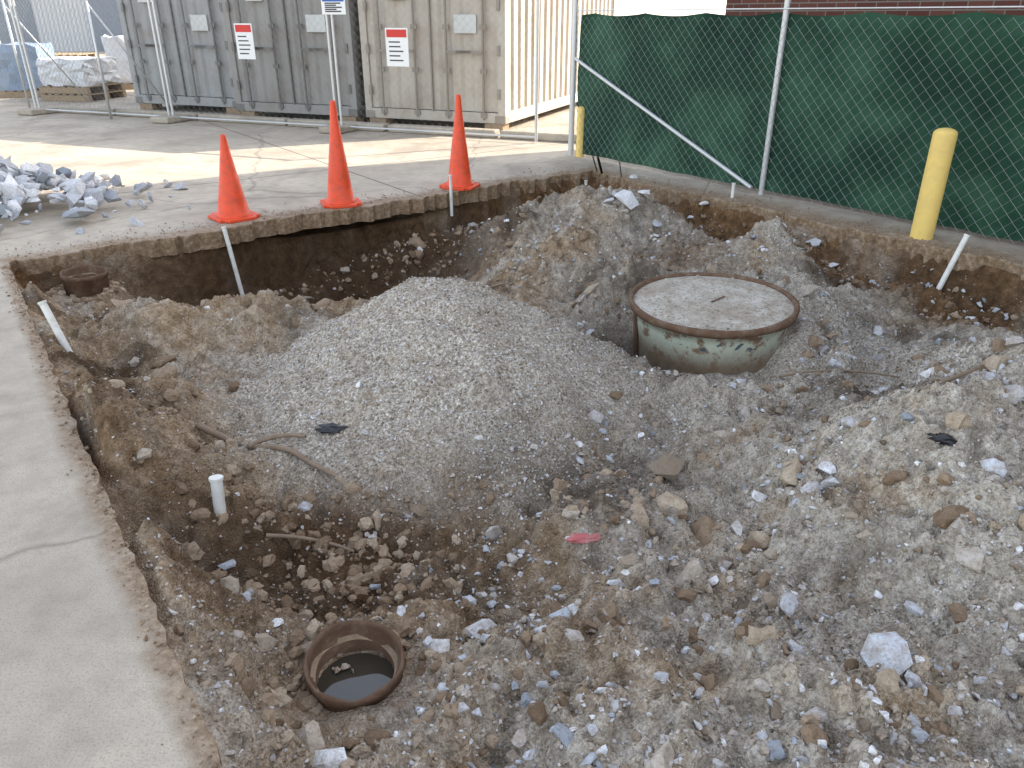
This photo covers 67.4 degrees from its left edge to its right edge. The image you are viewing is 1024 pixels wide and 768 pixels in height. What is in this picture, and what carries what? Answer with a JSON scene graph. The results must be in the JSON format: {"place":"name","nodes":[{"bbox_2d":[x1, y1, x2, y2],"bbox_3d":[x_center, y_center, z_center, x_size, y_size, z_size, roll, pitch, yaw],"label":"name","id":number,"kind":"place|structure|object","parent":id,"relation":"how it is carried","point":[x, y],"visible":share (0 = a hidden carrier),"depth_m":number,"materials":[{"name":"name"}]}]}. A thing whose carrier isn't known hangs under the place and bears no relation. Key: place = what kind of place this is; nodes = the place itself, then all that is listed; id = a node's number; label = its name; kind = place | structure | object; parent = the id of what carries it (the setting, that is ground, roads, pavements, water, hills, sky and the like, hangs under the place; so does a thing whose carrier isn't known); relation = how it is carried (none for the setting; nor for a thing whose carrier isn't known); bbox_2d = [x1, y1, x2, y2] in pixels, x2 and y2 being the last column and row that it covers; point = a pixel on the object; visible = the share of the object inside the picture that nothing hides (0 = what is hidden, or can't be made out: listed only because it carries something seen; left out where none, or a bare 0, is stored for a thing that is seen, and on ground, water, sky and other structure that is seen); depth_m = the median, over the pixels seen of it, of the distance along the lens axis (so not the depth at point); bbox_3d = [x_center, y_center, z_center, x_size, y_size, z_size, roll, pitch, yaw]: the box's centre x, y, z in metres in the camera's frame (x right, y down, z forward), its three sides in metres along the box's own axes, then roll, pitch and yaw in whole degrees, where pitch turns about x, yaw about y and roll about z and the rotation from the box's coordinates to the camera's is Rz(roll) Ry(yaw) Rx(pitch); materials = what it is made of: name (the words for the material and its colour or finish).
{"place":"outdoors","nodes":[
{"label":"outdoors","id":0,"kind":"place"},
{"bbox_2d":[0,0,122,50],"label":"warehouse","id":1,"kind":"structure","parent":0,"point":[107,20],"depth_m":37.96,"materials":[{"name":"metal"}]},
{"bbox_2d":[0,0,122,50],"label":"roller doors","id":2,"kind":"structure","parent":1,"relation":"in","point":[108,19],"depth_m":37.92,"materials":[{"name":"grey metal"}]},
{"bbox_2d":[0,51,1023,767],"bbox_3d":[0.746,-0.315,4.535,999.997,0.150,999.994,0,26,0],"label":"concrete pavement","id":3,"kind":"structure","parent":0,"point":[84,683],"depth_m":5.94,"materials":[{"name":"grey concrete"}]},
{"bbox_2d":[0,42,54,97],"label":"pallet stack","id":4,"kind":"object","parent":3,"relation":"on","point":[16,81],"visible":0.5,"depth_m":16.51,"materials":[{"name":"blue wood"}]},
{"bbox_2d":[54,53,95,56],"bbox_3d":[-11.303,-7.992,19.515,1.120,0.740,1.200,-2,26,-5],"label":"pallet stack","id":5,"kind":"object","parent":3,"relation":"on","point":[74,54],"visible":0.08,"depth_m":19.39,"materials":[{"name":"brown wood"}]},
{"bbox_2d":[36,56,126,101],"bbox_3d":[-9.135,-6.489,16.270,1.125,0.835,1.202,5,26,10],"label":"pallet stack","id":6,"kind":"object","parent":3,"relation":"on","point":[110,64],"visible":0.82,"depth_m":15.86,"materials":[{"name":"white plastic"}]},
{"bbox_2d":[0,0,170,118],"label":"temporary fence","id":7,"kind":"object","parent":3,"relation":"on","point":[87,5],"visible":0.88,"depth_m":13.59,"materials":[{"name":"metal"}]},
{"bbox_2d":[0,155,190,233],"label":"rubble pile","id":8,"kind":"object","parent":3,"relation":"on","point":[86,194],"visible":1,"depth_m":6.86,"materials":[{"name":"stone"}]},
{"bbox_2d":[101,34,133,89],"bbox_3d":[-9.320,-7.900,18.802,1.124,1.191,1.200,-10,27,-21],"label":"pallet stack","id":9,"kind":"object","parent":3,"relation":"on","point":[110,48],"visible":0.14,"depth_m":18.21,"materials":[{"name":"white plastic"}]},
{"bbox_2d":[116,0,240,114],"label":"shipping container","id":10,"kind":"object","parent":3,"relation":"on","point":[129,34],"visible":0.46,"depth_m":13.77,"materials":[{"name":"metal"}]},
{"bbox_2d":[123,0,183,94],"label":"door","id":11,"kind":"structure","parent":10,"relation":"in","point":[139,16],"depth_m":13.93,"materials":[{"name":"paint"}]},
{"bbox_2d":[170,0,233,97],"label":"door","id":12,"kind":"structure","parent":10,"relation":"in","point":[187,5],"depth_m":13.59,"materials":[{"name":"paint"}]},
{"bbox_2d":[208,134,259,223],"bbox_3d":[-2.434,-1.778,6.598,0.370,0.700,0.370,-21,34,-38],"label":"traffic cone","id":13,"kind":"object","parent":3,"relation":"on","point":[233,207],"visible":1,"depth_m":6.58,"materials":[{"name":"orange plastic"}]},
{"bbox_2d":[8,0,539,141],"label":"temporary fence","id":14,"kind":"object","parent":3,"relation":"on","point":[173,117],"visible":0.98,"depth_m":11.99,"materials":[{"name":"metal"}]},
{"bbox_2d":[233,23,255,58],"bbox_3d":[-4.085,-5.237,11.740,0.330,0.500,0.007,10,27,20],"label":"warning sign","id":15,"kind":"object","parent":14,"relation":"attached to","point":[244,41],"visible":1,"depth_m":11.73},
{"bbox_2d":[321,0,345,14],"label":"warning sign","id":16,"kind":"object","parent":14,"relation":"attached to","point":[333,7],"visible":1,"depth_m":10.98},
{"bbox_2d":[385,28,408,66],"bbox_3d":[-1.626,-4.764,10.870,0.360,0.500,0.009,10,27,20],"label":"warning sign","id":17,"kind":"object","parent":14,"relation":"attached to","point":[397,50],"visible":1,"depth_m":10.87,"materials":[{"name":"white paper"}]},
{"bbox_2d":[221,0,365,121],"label":"shipping container","id":18,"kind":"object","parent":3,"relation":"on","point":[295,65],"visible":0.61,"depth_m":12.55,"materials":[{"name":"metal"}]},
{"bbox_2d":[228,0,292,102],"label":"door","id":19,"kind":"structure","parent":18,"relation":"in","point":[268,63],"depth_m":12.72,"materials":[{"name":"paint"}]},
{"bbox_2d":[284,0,350,105],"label":"door","id":20,"kind":"structure","parent":18,"relation":"in","point":[293,41],"depth_m":12.42,"materials":[{"name":"paint"}]},
{"bbox_2d":[41,105,575,142],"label":"concrete kerb","id":21,"kind":"structure","parent":3,"relation":"on","point":[553,136],"depth_m":12.03,"materials":[{"name":"grey concrete"}]},
{"bbox_2d":[320,100,361,208],"bbox_3d":[-1.604,-2.110,7.037,0.360,0.920,0.360,-8,27,-18],"label":"traffic cone","id":22,"kind":"object","parent":3,"relation":"on","point":[340,194],"visible":1,"depth_m":7.05,"materials":[{"name":"orange plastic"}]},
{"bbox_2d":[439,94,479,190],"bbox_3d":[-0.535,-2.449,7.768,0.360,0.900,0.360,10,28,19],"label":"traffic cone","id":23,"kind":"object","parent":3,"relation":"on","point":[459,170],"visible":0.97,"depth_m":7.77,"materials":[{"name":"orange plastic"}]},
{"bbox_2d":[357,0,615,130],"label":"shipping container","id":24,"kind":"object","parent":3,"relation":"on","point":[555,25],"visible":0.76,"depth_m":11.80,"materials":[{"name":"metal"}]},
{"bbox_2d":[365,0,431,108],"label":"door","id":25,"kind":"structure","parent":24,"relation":"in","point":[392,100],"depth_m":11.89,"materials":[{"name":"paint"}]},
{"bbox_2d":[430,0,497,112],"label":"door","id":26,"kind":"structure","parent":24,"relation":"in","point":[489,38],"depth_m":11.51,"materials":[{"name":"paint"}]},
{"bbox_2d":[2,166,1023,767],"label":"dirt crumbs","id":27,"kind":"object","parent":3,"relation":"on","point":[230,224],"visible":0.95,"depth_m":3.98,"materials":[{"name":"brown soil"}]},
{"bbox_2d":[576,106,584,156],"bbox_3d":[0.860,-3.103,9.602,0.110,0.700,0.110,0,26,0],"label":"bollard","id":28,"kind":"object","parent":3,"relation":"on","point":[579,137],"visible":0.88,"depth_m":9.54,"materials":[{"name":"yellow metal"}]},
{"bbox_2d":[910,128,957,239],"bbox_3d":[3.280,-1.509,5.997,0.170,0.940,0.170,0,26,0],"label":"bollard","id":29,"kind":"object","parent":3,"relation":"on","point":[936,172],"visible":0.84,"depth_m":5.91,"materials":[{"name":"yellow paint"}]},
{"bbox_2d":[13,177,1023,767],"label":"excavated ground","id":30,"kind":"structure","parent":0,"point":[267,267],"depth_m":3.29,"materials":[{"name":"soil"}]},
{"bbox_2d":[37,300,72,351],"bbox_3d":[-2.514,-0.222,4.314,0.246,0.496,0.047,12,28,24],"label":"pvc stake","id":31,"kind":"object","parent":30,"relation":"on","point":[53,324],"visible":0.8,"depth_m":4.27,"materials":[{"name":"white plastic"}]},
{"bbox_2d":[45,264,126,305],"bbox_3d":[-3.096,-0.674,5.588,0.537,0.316,0.522,3,27,-1],"label":"pipe riser","id":32,"kind":"object","parent":30,"relation":"on","point":[82,282],"visible":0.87,"depth_m":5.47,"materials":[{"name":"brown"}]},
{"bbox_2d":[208,474,226,513],"bbox_3d":[-1.190,0.500,3.128,0.057,0.271,0.090,0,26,0],"label":"pvc stake","id":33,"kind":"object","parent":30,"relation":"on","point":[217,492],"visible":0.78,"depth_m":3.09,"materials":[{"name":"white plastic"}]},
{"bbox_2d":[221,226,244,295],"bbox_3d":[-2.337,-1.007,6.453,0.146,0.630,0.042,15,29,28],"label":"pvc stake","id":34,"kind":"object","parent":30,"relation":"on","point":[232,258],"visible":0.81,"depth_m":6.43,"materials":[{"name":"white plastic"}]},
{"bbox_2d":[195,421,338,477],"bbox_3d":[-1.132,0.297,3.515,0.830,0.092,0.055,12,28,23],"label":"tree root","id":35,"kind":"object","parent":30,"relation":"on","point":[203,427],"visible":0.88,"depth_m":3.47,"materials":[{"name":"brown plant"}]},
{"bbox_2d":[248,433,305,448],"bbox_3d":[-1.079,0.258,3.535,0.264,0.054,0.052,-4,26,-9],"label":"tree root","id":36,"kind":"object","parent":30,"relation":"on","point":[268,438],"visible":0.99,"depth_m":3.53,"materials":[{"name":"brown plant"}]},
{"bbox_2d":[266,533,354,552],"bbox_3d":[-0.825,0.646,3.150,0.355,0.096,0.041,0,26,0],"label":"tree root","id":37,"kind":"object","parent":30,"relation":"on","point":[272,535],"visible":1,"depth_m":3.15,"materials":[{"name":"brown plant"}]},
{"bbox_2d":[315,423,347,433],"bbox_3d":[-0.842,0.209,3.594,0.160,0.045,0.071,0,34,-13],"label":"plastic scrap","id":38,"kind":"object","parent":30,"relation":"on","point":[330,428],"visible":1,"depth_m":3.58,"materials":[{"name":"black plastic"}]},
{"bbox_2d":[267,611,441,737],"bbox_3d":[-0.487,0.982,2.457,0.536,0.316,0.518,4,32,-2],"label":"pipe riser","id":39,"kind":"object","parent":30,"relation":"on","point":[351,682],"visible":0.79,"depth_m":2.45,"materials":[{"name":"brown ceramic"}]},
{"bbox_2d":[448,175,452,215],"bbox_3d":[-0.610,-1.886,7.690,0.038,0.408,0.038,0,26,0],"label":"pvc stake","id":40,"kind":"object","parent":30,"relation":"on","point":[451,195],"visible":1,"depth_m":7.68,"materials":[{"name":"white plastic"}]},
{"bbox_2d":[489,283,505,287],"bbox_3d":[-0.343,-0.591,5.438,0.701,0.142,0.045,-17,30,-31],"label":"tree root","id":41,"kind":"object","parent":30,"relation":"on","point":[496,285],"visible":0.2,"depth_m":5.55,"materials":[{"name":"brown plant"}]},
{"bbox_2d":[24,187,1023,767],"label":"gravel","id":42,"kind":"structure","parent":30,"relation":"on","point":[678,663],"depth_m":3.46,"materials":[{"name":"grey gravel"}]},
{"bbox_2d":[35,185,1023,767],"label":"loose stones","id":43,"kind":"object","parent":30,"relation":"on","point":[701,731],"visible":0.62,"depth_m":2.67,"materials":[{"name":"grey stone"}]},
{"bbox_2d":[51,186,1023,767],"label":"dirt clods","id":44,"kind":"object","parent":30,"relation":"on","point":[811,730],"visible":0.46,"depth_m":3.03,"materials":[{"name":"brown soil"}]},
{"bbox_2d":[89,196,1023,767],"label":"loose rocks","id":45,"kind":"object","parent":30,"relation":"on","point":[313,740],"visible":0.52,"depth_m":2.59,"materials":[{"name":"stone"}]},
{"bbox_2d":[111,229,1023,690],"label":"dirt lumps","id":46,"kind":"object","parent":30,"relation":"on","point":[943,517],"visible":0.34,"depth_m":3.19,"materials":[{"name":"brown soil"}]},
{"bbox_2d":[566,533,601,542],"bbox_3d":[0.285,0.607,3.019,0.155,0.033,0.055,-3,34,-20],"label":"cloth rag","id":47,"kind":"object","parent":30,"relation":"on","point":[580,538],"visible":0.99,"depth_m":3.00,"materials":[{"name":"pink fabric"}]},
{"bbox_2d":[217,185,1022,767],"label":"crushed concrete","id":48,"kind":"object","parent":30,"relation":"on","point":[563,733],"visible":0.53,"depth_m":2.62,"materials":[{"name":"grey concrete"}]},
{"bbox_2d":[629,272,799,374],"bbox_3d":[1.280,-0.271,5.002,1.056,0.628,1.056,-1,27,0],"label":"storage tank manway","id":49,"kind":"object","parent":30,"relation":"on","point":[700,323],"visible":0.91,"depth_m":4.68,"materials":[{"name":"paint"}]},
{"bbox_2d":[730,183,735,197],"bbox_3d":[2.150,-1.780,7.519,0.038,0.372,0.038,0,26,0],"label":"pvc stake","id":50,"kind":"object","parent":30,"relation":"on","point":[732,190],"visible":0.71,"depth_m":7.46,"materials":[{"name":"white plastic"}]},
{"bbox_2d":[603,174,875,283],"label":"broken concrete chunks","id":51,"kind":"object","parent":30,"relation":"on","point":[627,198],"visible":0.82,"depth_m":7.09,"materials":[{"name":"grey concrete"}]},
{"bbox_2d":[568,0,1023,243],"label":"chainlink fence","id":52,"kind":"object","parent":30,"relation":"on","point":[856,111],"visible":0.99,"depth_m":6.93,"materials":[{"name":"fabric"}]},
{"bbox_2d":[779,369,899,377],"bbox_3d":[1.848,-0.054,4.348,0.705,0.050,0.052,-2,26,-4],"label":"tree root","id":53,"kind":"object","parent":30,"relation":"on","point":[802,372],"visible":0.99,"depth_m":4.35,"materials":[{"name":"brown plant"}]},
{"bbox_2d":[927,433,957,445],"bbox_3d":[1.683,0.216,2.986,0.133,0.047,0.060,13,37,13],"label":"plastic scrap","id":54,"kind":"object","parent":30,"relation":"on","point":[945,439],"visible":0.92,"depth_m":2.97,"materials":[{"name":"black plastic"}]},
{"bbox_2d":[918,366,979,391],"bbox_3d":[1.976,-0.022,3.453,0.571,0.064,0.024,-18,31,-33],"label":"tree root","id":55,"kind":"object","parent":30,"relation":"on","point":[956,376],"visible":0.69,"depth_m":3.48,"materials":[{"name":"brown plant"}]},
{"bbox_2d":[936,234,969,289],"bbox_3d":[3.268,-0.752,5.855,0.307,0.782,0.047,-7,26,-14],"label":"pvc stake","id":56,"kind":"object","parent":30,"relation":"on","point":[953,260],"visible":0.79,"depth_m":5.78,"materials":[{"name":"white plastic"}]},
{"bbox_2d":[615,0,726,15],"label":"sky","id":57,"kind":"structure","parent":0,"point":[620,4],"materials":[{"name":"white"}]},
{"bbox_2d":[725,0,1023,15],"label":"walls","id":58,"kind":"structure","parent":0,"point":[846,3],"depth_m":7.51,"materials":[{"name":"brick"}]}
]}

